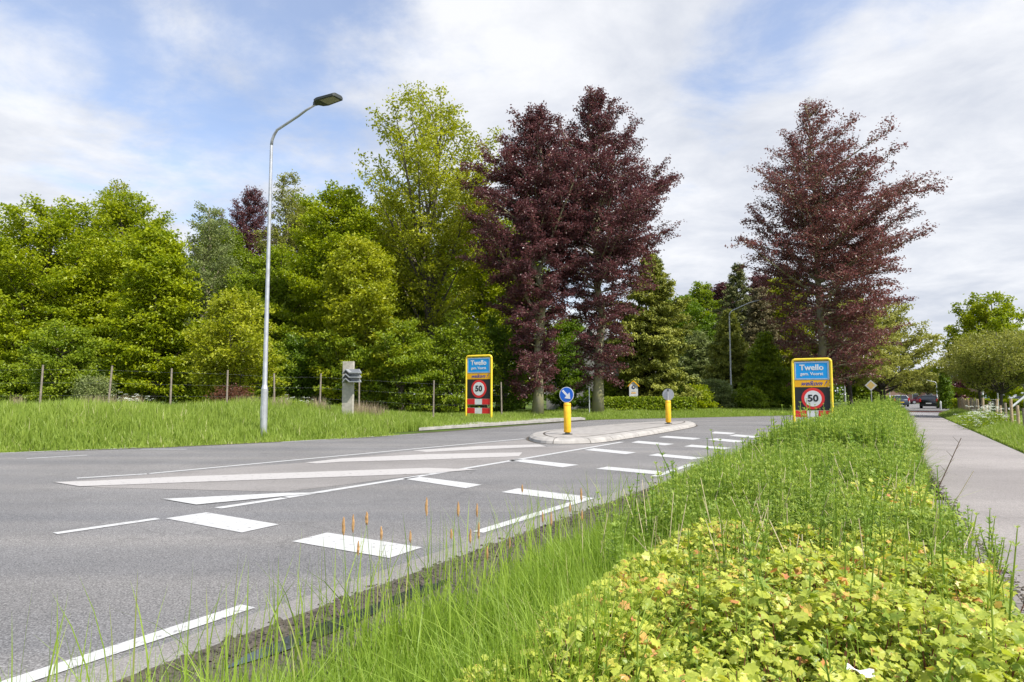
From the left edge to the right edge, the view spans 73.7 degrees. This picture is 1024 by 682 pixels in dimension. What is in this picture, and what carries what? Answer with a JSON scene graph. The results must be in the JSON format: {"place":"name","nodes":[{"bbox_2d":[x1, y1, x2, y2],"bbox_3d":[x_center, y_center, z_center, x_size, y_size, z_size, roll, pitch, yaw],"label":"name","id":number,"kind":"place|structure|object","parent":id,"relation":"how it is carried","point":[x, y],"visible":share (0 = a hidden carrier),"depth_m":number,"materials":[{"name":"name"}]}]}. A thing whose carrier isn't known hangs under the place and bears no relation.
{"place":"outdoors","nodes":[
{"label":"outdoors","id":0,"kind":"place"},
{"bbox_2d":[0,404,948,681],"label":"road","id":1,"kind":"structure","parent":0,"point":[150,562],"depth_m":6.71,"materials":[{"name":"grey asphalt"}]},
{"bbox_2d":[1,605,254,681],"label":"road marking","id":2,"kind":"object","parent":1,"relation":"on","point":[37,674],"visible":0.75,"depth_m":3.39,"materials":[{"name":"paint"}]},
{"bbox_2d":[167,512,277,531],"bbox_3d":[-2.837,1.767,6.684,1.259,0.001,0.434,-3,-5,34],"label":"road marking","id":3,"kind":"object","parent":1,"relation":"on","point":[231,523],"visible":1,"depth_m":6.68,"materials":[{"name":"paint"}]},
{"bbox_2d":[167,492,320,503],"bbox_3d":[-3.189,1.876,8.147,1.812,0.001,0.599,2,-5,-21],"label":"road marking","id":4,"kind":"object","parent":1,"relation":"on","point":[203,500],"visible":1,"depth_m":8.12,"materials":[{"name":"paint"}]},
{"bbox_2d":[57,468,474,485],"bbox_3d":[-3.494,2.051,10.387,6.143,0.001,0.809,1,-5,-19],"label":"road marking","id":5,"kind":"object","parent":1,"relation":"on","point":[207,478],"visible":1,"depth_m":10.30,"materials":[{"name":"paint"}]},
{"bbox_2d":[54,439,613,491],"bbox_3d":[-1.534,2.284,13.331,3.514,0.001,11.850,-3,-6,37],"label":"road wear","id":6,"kind":"object","parent":1,"relation":"on","point":[282,485],"visible":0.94,"depth_m":11.29,"materials":[{"name":"paint"}]},
{"bbox_2d":[305,452,521,462],"bbox_3d":[-1.786,2.292,13.497,4.498,0.001,1.158,2,-5,-22],"label":"road marking","id":7,"kind":"object","parent":6,"relation":"on","point":[432,456],"visible":1,"depth_m":13.37,"materials":[{"name":"paint"}]},
{"bbox_2d":[414,444,545,451],"bbox_3d":[-0.691,2.474,15.844,3.385,0.001,0.932,3,-5,-30],"label":"road marking","id":8,"kind":"object","parent":6,"relation":"on","point":[478,447],"visible":1,"depth_m":15.87,"materials":[{"name":"paint"}]},
{"bbox_2d":[294,532,420,557],"bbox_3d":[-1.300,1.689,5.676,1.133,0.001,0.418,-3,-5,32],"label":"road marking","id":9,"kind":"object","parent":1,"relation":"on","point":[337,541],"visible":1,"depth_m":5.66,"materials":[{"name":"paint"}]},
{"bbox_2d":[114,488,671,681],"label":"gutter","id":10,"kind":"object","parent":1,"relation":"on","point":[280,659],"depth_m":3.72,"materials":[{"name":"concrete"}]},
{"bbox_2d":[224,578,450,668],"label":"puddle","id":11,"kind":"object","parent":10,"relation":"on","point":[287,639],"visible":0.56,"depth_m":3.63,"materials":[{"name":"liquid"}]},
{"bbox_2d":[119,482,660,681],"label":"gutter debris","id":12,"kind":"object","parent":10,"relation":"on","point":[286,626],"visible":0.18,"depth_m":3.98,"materials":[{"name":"soil"}]},
{"bbox_2d":[2,415,787,452],"bbox_3d":[-0.718,3.276,25.883,75.424,0.040,6.164,4,-6,-39],"label":"verge edge","id":13,"kind":"object","parent":1,"relation":"on","point":[363,437],"visible":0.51,"depth_m":20.77,"materials":[{"name":"soil"}]},
{"bbox_2d":[53,450,739,681],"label":"road wear","id":14,"kind":"object","parent":1,"relation":"on","point":[168,650],"visible":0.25,"depth_m":3.91,"materials":[{"name":"concrete"}]},
{"bbox_2d":[405,477,480,487],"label":"road marking","id":15,"kind":"object","parent":1,"relation":"on","point":[448,482],"visible":1,"depth_m":9.62,"materials":[{"name":"paint"}]},
{"bbox_2d":[474,497,592,532],"bbox_3d":[0.318,1.806,7.197,0.120,0.001,2.408,-3,-5,31],"label":"road marking","id":16,"kind":"object","parent":1,"relation":"on","point":[502,524],"visible":0.83,"depth_m":6.95,"materials":[{"name":"paint"}]},
{"bbox_2d":[504,488,585,500],"bbox_3d":[0.403,1.908,8.505,1.189,0.001,0.414,-4,-6,40],"label":"road marking","id":17,"kind":"object","parent":1,"relation":"on","point":[540,493],"visible":0.83,"depth_m":8.47,"materials":[{"name":"paint"}]},
{"bbox_2d":[529,421,695,443],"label":"kerb","id":18,"kind":"structure","parent":1,"relation":"on","point":[539,437],"depth_m":18.58,"materials":[{"name":"concrete"}]},
{"bbox_2d":[0,0,1023,393],"label":"sky","id":19,"kind":"structure","parent":0,"point":[183,101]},
{"bbox_2d":[13,394,1023,681],"bbox_3d":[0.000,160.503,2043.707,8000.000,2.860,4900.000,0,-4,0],"label":"ground","id":20,"kind":"structure","parent":0,"point":[529,406],"depth_m":25.24,"materials":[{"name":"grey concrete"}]},
{"bbox_2d":[0,360,39,402],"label":"bush","id":21,"kind":"object","parent":20,"relation":"on","point":[11,385],"visible":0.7,"depth_m":33.98,"materials":[{"name":"green plant"}]},
{"bbox_2d":[11,315,111,403],"bbox_3d":[-19.222,0.958,29.579,3.764,4.082,4.076,0,-4,0],"label":"cherry bush","id":22,"kind":"object","parent":20,"relation":"on","point":[58,363],"visible":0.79,"depth_m":28.96,"materials":[{"name":"green plant"}]},
{"bbox_2d":[0,191,129,400],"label":"maple tree","id":23,"kind":"object","parent":20,"relation":"on","point":[26,310],"visible":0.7,"depth_m":37.38,"materials":[{"name":"green plant"}]},
{"bbox_2d":[65,370,119,401],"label":"willow bush","id":24,"kind":"object","parent":20,"relation":"on","point":[91,389],"visible":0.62,"depth_m":28.15,"materials":[{"name":"green plant"}]},
{"bbox_2d":[56,188,176,363],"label":"maple tree","id":25,"kind":"object","parent":20,"relation":"on","point":[119,219],"visible":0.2,"depth_m":41.71,"materials":[{"name":"green plant"}]},
{"bbox_2d":[89,178,157,352],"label":"tree","id":26,"kind":"object","parent":20,"relation":"on","point":[122,184],"visible":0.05,"depth_m":46.49,"materials":[{"name":"green plant"}]},
{"bbox_2d":[85,225,213,404],"bbox_3d":[-17.769,-1.218,34.239,5.847,9.131,5.471,0,-4,0],"label":"maple tree","id":27,"kind":"object","parent":20,"relation":"on","point":[161,297],"visible":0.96,"depth_m":33.18,"materials":[{"name":"green plant"}]},
{"bbox_2d":[174,347,228,404],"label":"bush","id":28,"kind":"object","parent":20,"relation":"on","point":[189,388],"visible":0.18,"depth_m":36.50,"materials":[{"name":"green plant"}]},
{"bbox_2d":[7,393,399,415],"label":"dry stems","id":29,"kind":"object","parent":20,"relation":"on","point":[369,409],"visible":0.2,"depth_m":26.43,"materials":[{"name":"beige plant"}]},
{"bbox_2d":[181,200,244,366],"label":"birch tree","id":30,"kind":"object","parent":20,"relation":"on","point":[205,259],"visible":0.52,"depth_m":44.07,"materials":[{"name":"green plant"}]},
{"bbox_2d":[190,220,254,401],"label":"tree","id":31,"kind":"object","parent":20,"relation":"on","point":[238,252],"visible":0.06,"depth_m":52.14,"materials":[{"name":"green plant"}]},
{"bbox_2d":[205,382,253,403],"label":"red shrub","id":32,"kind":"object","parent":20,"relation":"on","point":[232,392],"visible":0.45,"depth_m":28.12,"materials":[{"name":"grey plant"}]},
{"bbox_2d":[175,286,293,403],"bbox_3d":[-12.110,0.271,30.309,4.800,5.558,5.675,3,-5,-34],"label":"maple sapling","id":33,"kind":"object","parent":20,"relation":"on","point":[242,364],"visible":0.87,"depth_m":29.51,"materials":[{"name":"green plant"}]},
{"bbox_2d":[212,186,280,291],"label":"copper beech","id":34,"kind":"object","parent":20,"relation":"on","point":[251,210],"visible":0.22,"depth_m":56.38,"materials":[{"name":"purple plant"}]},
{"bbox_2d":[39,365,501,415],"bbox_3d":[-9.652,2.262,27.695,22.015,2.310,2.810,2,-5,-27],"label":"wire fence","id":35,"kind":"object","parent":20,"relation":"on","point":[109,392],"visible":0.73,"depth_m":25.91,"materials":[{"name":"metal"}]},
{"bbox_2d":[223,244,318,390],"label":"tree","id":36,"kind":"object","parent":20,"relation":"on","point":[279,292],"visible":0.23,"depth_m":43.30,"materials":[{"name":"green plant"}]},
{"bbox_2d":[245,337,299,400],"bbox_3d":[-12.321,1.559,34.397,3.042,3.614,2.475,-2,-5,29],"label":"bush","id":37,"kind":"object","parent":20,"relation":"on","point":[286,370],"visible":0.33,"depth_m":34.19,"materials":[{"name":"green plant"}]},
{"bbox_2d":[248,195,316,382],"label":"tree","id":38,"kind":"object","parent":20,"relation":"on","point":[290,242],"visible":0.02,"depth_m":49.61,"materials":[{"name":"green plant"}]},
{"bbox_2d":[258,169,307,335],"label":"tree","id":39,"kind":"object","parent":20,"relation":"on","point":[285,204],"visible":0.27,"depth_m":48.53,"materials":[{"name":"green plant"}]},
{"bbox_2d":[260,93,342,433],"bbox_3d":[-5.951,-2.039,19.081,2.728,9.409,0.480,-3,-5,30],"label":"street lamp","id":40,"kind":"object","parent":20,"relation":"on","point":[328,99],"visible":0.98,"depth_m":19.51,"materials":[{"name":"metal"}]},
{"bbox_2d":[279,332,331,402],"bbox_3d":[-11.256,1.529,36.399,4.923,4.037,4.077,2,-5,-25],"label":"bush","id":41,"kind":"object","parent":20,"relation":"on","point":[303,379],"visible":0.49,"depth_m":35.62,"materials":[{"name":"green plant"}]},
{"bbox_2d":[255,179,407,405],"bbox_3d":[-10.747,-2.822,40.395,8.626,13.514,7.578,0,-4,0],"label":"maple tree","id":42,"kind":"object","parent":20,"relation":"on","point":[325,234],"visible":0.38,"depth_m":39.15,"materials":[{"name":"green plant"}]},
{"bbox_2d":[302,319,393,407],"bbox_3d":[-8.404,1.107,35.437,4.715,4.980,4.437,-1,-4,9],"label":"bush","id":43,"kind":"object","parent":20,"relation":"on","point":[358,355],"visible":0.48,"depth_m":34.54,"materials":[{"name":"green plant"}]},
{"bbox_2d":[342,361,361,414],"bbox_3d":[-5.975,1.835,25.259,0.740,2.174,0.430,-1,-5,12],"label":"wooden post","id":44,"kind":"object","parent":20,"relation":"on","point":[350,377],"visible":0.85,"depth_m":25.34,"materials":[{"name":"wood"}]},
{"bbox_2d":[294,232,423,405],"bbox_3d":[-8.007,-0.955,36.239,6.642,9.292,7.146,0,-4,0],"label":"maple tree","id":45,"kind":"object","parent":20,"relation":"on","point":[358,286],"visible":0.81,"depth_m":34.83,"materials":[{"name":"green plant"}]},
{"bbox_2d":[0,395,795,452],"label":"grass","id":46,"kind":"structure","parent":20,"relation":"on","point":[141,425],"depth_m":19.64,"materials":[{"name":"green plant"}]},
{"bbox_2d":[355,317,456,411],"bbox_3d":[-5.667,1.263,35.548,5.206,5.057,5.361,-3,-5,30],"label":"bush","id":47,"kind":"object","parent":20,"relation":"on","point":[416,360],"visible":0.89,"depth_m":34.65,"materials":[{"name":"green plant"}]},
{"bbox_2d":[378,231,463,405],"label":"tree","id":48,"kind":"object","parent":20,"relation":"on","point":[421,312],"visible":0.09,"depth_m":45.09,"materials":[{"name":"green plant"}]},
{"bbox_2d":[339,80,509,410],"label":"ash tree","id":49,"kind":"object","parent":20,"relation":"on","point":[455,237],"visible":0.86,"depth_m":40.02,"materials":[{"name":"green plant"}]},
{"bbox_2d":[407,309,508,413],"bbox_3d":[-2.943,1.190,36.617,5.637,5.627,5.260,0,-4,0],"label":"bush","id":50,"kind":"object","parent":20,"relation":"on","point":[455,401],"visible":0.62,"depth_m":35.67,"materials":[{"name":"green plant"}]},
{"bbox_2d":[465,354,492,417],"bbox_3d":[-1.521,2.137,31.228,1.463,3.014,0.104,-3,-5,30],"label":"town sign","id":51,"kind":"object","parent":20,"relation":"on","point":[479,384],"visible":0.99,"depth_m":31.20,"materials":[{"name":"yellow metal"}]},
{"bbox_2d":[445,199,522,407],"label":"tree","id":52,"kind":"object","parent":20,"relation":"on","point":[489,291],"visible":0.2,"depth_m":49.28,"materials":[{"name":"green plant"}]},
{"bbox_2d":[419,417,584,430],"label":"kerb platform","id":53,"kind":"structure","parent":20,"relation":"on","point":[492,423],"depth_m":27.62,"materials":[{"name":"concrete"}]},
{"bbox_2d":[467,311,549,412],"bbox_3d":[-0.103,1.288,39.683,5.712,5.952,4.656,2,-5,-25],"label":"bush","id":54,"kind":"object","parent":20,"relation":"on","point":[498,337],"visible":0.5,"depth_m":38.85,"materials":[{"name":"green plant"}]},
{"bbox_2d":[0,434,1023,681],"bbox_3d":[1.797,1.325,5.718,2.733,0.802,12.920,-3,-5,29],"label":"grass","id":55,"kind":"structure","parent":20,"relation":"on","point":[461,662],"depth_m":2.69,"materials":[{"name":"green plant"}]},
{"bbox_2d":[471,215,568,408],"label":"tree","id":56,"kind":"object","parent":20,"relation":"on","point":[557,325],"visible":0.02,"depth_m":54.54,"materials":[{"name":"green plant"}]},
{"bbox_2d":[455,100,603,413],"bbox_3d":[0.873,-4.586,36.707,8.139,17.284,7.057,0,-4,0],"label":"copper beech","id":57,"kind":"object","parent":20,"relation":"on","point":[521,179],"visible":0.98,"depth_m":36.05,"materials":[{"name":"purple plant"}]},
{"bbox_2d":[544,318,585,400],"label":"tree","id":58,"kind":"object","parent":20,"relation":"on","point":[571,327],"visible":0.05,"depth_m":55.13,"materials":[{"name":"green plant"}]},
{"bbox_2d":[543,336,592,409],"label":"bush","id":59,"kind":"object","parent":20,"relation":"on","point":[564,361],"visible":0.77,"depth_m":46.85,"materials":[{"name":"green plant"}]},
{"bbox_2d":[543,327,639,409],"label":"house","id":60,"kind":"structure","parent":20,"relation":"on","point":[549,406],"depth_m":52.10,"materials":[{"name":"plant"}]},
{"bbox_2d":[528,85,683,412],"bbox_3d":[5.433,-5.308,38.799,8.910,19.020,8.860,-1,-5,13],"label":"copper beech","id":61,"kind":"object","parent":20,"relation":"on","point":[612,254],"visible":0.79,"depth_m":37.98,"materials":[{"name":"purple plant"}]},
{"bbox_2d":[583,373,628,408],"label":"garden bush","id":62,"kind":"object","parent":20,"relation":"on","point":[609,391],"visible":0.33,"depth_m":47.13,"materials":[{"name":"green plant"}]},
{"bbox_2d":[604,503,624,567],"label":"cleavers shoot","id":63,"kind":"object","parent":20,"relation":"on","point":[615,524],"visible":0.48,"depth_m":3.64,"materials":[{"name":"green plant"}]},
{"bbox_2d":[604,395,697,410],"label":"garden hedge","id":64,"kind":"object","parent":20,"relation":"on","point":[648,403],"visible":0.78,"depth_m":42.20,"materials":[{"name":"green plant"}]},
{"bbox_2d":[604,251,704,399],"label":"thuja tree","id":65,"kind":"object","parent":20,"relation":"on","point":[656,339],"visible":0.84,"depth_m":45.90,"materials":[{"name":"green plant"}]},
{"bbox_2d":[643,294,717,385],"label":"tree","id":66,"kind":"object","parent":20,"relation":"on","point":[696,311],"visible":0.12,"depth_m":73.81,"materials":[{"name":"green plant"}]},
{"bbox_2d":[677,330,713,386],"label":"tree","id":67,"kind":"object","parent":20,"relation":"on","point":[699,356],"visible":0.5,"depth_m":61.50,"materials":[{"name":"green plant"}]},
{"bbox_2d":[686,383,722,408],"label":"garden bush","id":68,"kind":"object","parent":20,"relation":"on","point":[704,402],"visible":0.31,"depth_m":46.22,"materials":[{"name":"green plant"}]},
{"bbox_2d":[686,281,723,341],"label":"tree","id":69,"kind":"object","parent":20,"relation":"on","point":[702,297],"visible":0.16,"depth_m":77.48,"materials":[{"name":"green plant"}]},
{"bbox_2d":[698,377,739,408],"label":"garden bush","id":70,"kind":"object","parent":20,"relation":"on","point":[723,391],"visible":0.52,"depth_m":49.16,"materials":[{"name":"green plant"}]},
{"bbox_2d":[706,282,736,320],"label":"copper beech","id":71,"kind":"object","parent":20,"relation":"on","point":[717,290],"visible":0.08,"depth_m":81.76,"materials":[{"name":"purple plant"}]},
{"bbox_2d":[700,308,751,392],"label":"thuja tree","id":72,"kind":"object","parent":20,"relation":"on","point":[719,352],"visible":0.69,"depth_m":55.38,"materials":[{"name":"green plant"}]},
{"bbox_2d":[710,262,752,364],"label":"spruce tree","id":73,"kind":"object","parent":20,"relation":"on","point":[733,285],"visible":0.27,"depth_m":64.13,"materials":[{"name":"green plant"}]},
{"bbox_2d":[452,475,1023,681],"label":"ground cover","id":74,"kind":"object","parent":20,"relation":"on","point":[973,616],"depth_m":2.39,"materials":[{"name":"green plant"}]},
{"bbox_2d":[731,386,774,408],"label":"garden bush","id":75,"kind":"object","parent":20,"relation":"on","point":[750,397],"visible":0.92,"depth_m":49.01,"materials":[{"name":"green plant"}]},
{"bbox_2d":[737,505,773,627],"bbox_3d":[1.092,1.113,3.089,0.192,0.758,0.144,-1,-5,18],"label":"cleavers shoot","id":76,"kind":"object","parent":20,"relation":"on","point":[748,556],"visible":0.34,"depth_m":3.08,"materials":[{"name":"green plant"}]},
{"bbox_2d":[734,329,791,407],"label":"larch tree","id":77,"kind":"object","parent":20,"relation":"on","point":[764,356],"visible":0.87,"depth_m":52.12,"materials":[{"name":"green plant"}]},
{"bbox_2d":[740,286,789,371],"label":"spruce tree","id":78,"kind":"object","parent":20,"relation":"on","point":[755,326],"visible":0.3,"depth_m":59.86,"materials":[{"name":"green plant"}]},
{"bbox_2d":[525,404,1023,681],"bbox_3d":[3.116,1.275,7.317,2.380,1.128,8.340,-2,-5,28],"label":"weeds","id":79,"kind":"object","parent":20,"relation":"on","point":[855,461],"visible":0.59,"depth_m":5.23,"materials":[{"name":"green plant"}]},
{"bbox_2d":[582,412,973,657],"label":"dry stalks","id":80,"kind":"object","parent":20,"relation":"on","point":[782,511],"visible":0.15,"depth_m":4.08,"materials":[{"name":"plant"}]},
{"bbox_2d":[740,527,823,681],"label":"cleavers shoot","id":81,"kind":"object","parent":20,"relation":"on","point":[755,561],"visible":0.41,"depth_m":2.57,"materials":[{"name":"green plant"}]},
{"bbox_2d":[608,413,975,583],"bbox_3d":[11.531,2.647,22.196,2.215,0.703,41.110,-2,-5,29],"label":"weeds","id":82,"kind":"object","parent":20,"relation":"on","point":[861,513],"visible":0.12,"depth_m":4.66,"materials":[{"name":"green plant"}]},
{"bbox_2d":[767,271,817,380],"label":"tree","id":83,"kind":"object","parent":20,"relation":"on","point":[787,364],"visible":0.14,"depth_m":65.19,"materials":[{"name":"green plant"}]},
{"bbox_2d":[659,407,958,491],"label":"grass","id":84,"kind":"structure","parent":20,"relation":"on","point":[909,416],"depth_m":9.19,"materials":[{"name":"green plant"}]},
{"bbox_2d":[791,358,833,421],"bbox_3d":[11.537,1.987,26.225,1.463,2.670,0.104,-3,-5,30],"label":"town sign","id":85,"kind":"object","parent":20,"relation":"on","point":[813,384],"visible":0.99,"depth_m":26.22,"materials":[{"name":"yellow metal"}]},
{"bbox_2d":[740,390,925,464],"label":"weeds","id":86,"kind":"object","parent":20,"relation":"on","point":[864,411],"visible":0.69,"depth_m":10.91,"materials":[{"name":"green plant"}]},
{"bbox_2d":[724,97,951,410],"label":"copper beech","id":87,"kind":"object","parent":20,"relation":"on","point":[816,219],"visible":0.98,"depth_m":45.98,"materials":[{"name":"purple plant"}]},
{"bbox_2d":[788,296,906,405],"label":"oak tree","id":88,"kind":"object","parent":20,"relation":"on","point":[865,380],"visible":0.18,"depth_m":57.22,"materials":[{"name":"green plant"}]},
{"bbox_2d":[841,377,890,404],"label":"tree","id":89,"kind":"object","parent":20,"relation":"on","point":[864,393],"visible":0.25,"depth_m":73.73,"materials":[{"name":"green plant"}]},
{"bbox_2d":[833,301,945,401],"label":"oak tree","id":90,"kind":"object","parent":20,"relation":"on","point":[905,360],"visible":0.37,"depth_m":65.91,"materials":[{"name":"green plant"}]},
{"bbox_2d":[913,372,939,394],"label":"pollard tree","id":91,"kind":"object","parent":20,"relation":"on","point":[928,386],"visible":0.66,"depth_m":118.73,"materials":[{"name":"green plant"}]},
{"bbox_2d":[935,372,955,408],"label":"ivy tree","id":92,"kind":"object","parent":20,"relation":"on","point":[945,395],"visible":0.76,"depth_m":67.50,"materials":[{"name":"green plant"}]},
{"bbox_2d":[931,336,990,408],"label":"crab apple tree","id":93,"kind":"object","parent":20,"relation":"on","point":[947,356],"visible":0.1,"depth_m":46.27,"materials":[{"name":"green plant"}]},
{"bbox_2d":[927,291,1023,410],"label":"linden tree","id":94,"kind":"object","parent":20,"relation":"on","point":[996,319],"visible":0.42,"depth_m":49.74,"materials":[{"name":"green plant"}]},
{"bbox_2d":[931,327,1023,411],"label":"crab apple tree","id":95,"kind":"object","parent":20,"relation":"on","point":[978,363],"visible":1,"depth_m":35.41,"materials":[{"name":"green plant"}]},
{"bbox_2d":[933,500,1023,622],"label":"brick edging","id":96,"kind":"object","parent":20,"relation":"on","point":[1018,603],"depth_m":5.13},
{"bbox_2d":[950,398,1023,410],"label":"clipped hedge","id":97,"kind":"object","parent":20,"relation":"on","point":[954,401],"visible":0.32,"depth_m":53.48,"materials":[{"name":"green plant"}]},
{"bbox_2d":[957,397,1023,424],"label":"paling fence","id":98,"kind":"object","parent":20,"relation":"on","point":[963,402],"visible":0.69,"depth_m":30.46,"materials":[{"name":"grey wood"}]},
{"bbox_2d":[977,517,1007,573],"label":"cleavers shoot","id":99,"kind":"object","parent":20,"relation":"on","point":[993,545],"visible":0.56,"depth_m":4.54,"materials":[{"name":"green plant"}]},
{"bbox_2d":[545,421,683,436],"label":"traffic island","id":100,"kind":"structure","parent":0,"point":[593,430],"depth_m":21.62,"materials":[{"name":"concrete"}]},
{"bbox_2d":[559,387,573,434],"bbox_3d":[1.506,1.912,18.739,0.324,1.300,0.320,1,-5,-15],"label":"bollard","id":101,"kind":"object","parent":100,"relation":"on","point":[566,394],"visible":1,"depth_m":18.69,"materials":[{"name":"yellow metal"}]},
{"bbox_2d":[662,389,673,423],"bbox_3d":[5.802,2.423,25.336,0.324,1.300,0.320,1,-5,-15],"label":"bollard","id":102,"kind":"object","parent":100,"relation":"on","point":[668,395],"visible":0.99,"depth_m":25.26,"materials":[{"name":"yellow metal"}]},
{"bbox_2d":[911,415,1023,600],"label":"cycle path","id":103,"kind":"structure","parent":0,"point":[997,468],"depth_m":10.19,"materials":[{"name":"concrete"}]},
{"bbox_2d":[917,441,1023,610],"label":"path edge debris","id":104,"kind":"object","parent":103,"relation":"on","point":[1007,578],"visible":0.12,"depth_m":5.85,"materials":[{"name":"soil"}]},
{"bbox_2d":[939,407,1023,452],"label":"grass","id":105,"kind":"structure","parent":0,"point":[1011,434],"depth_m":21.75,"materials":[{"name":"green plant"}]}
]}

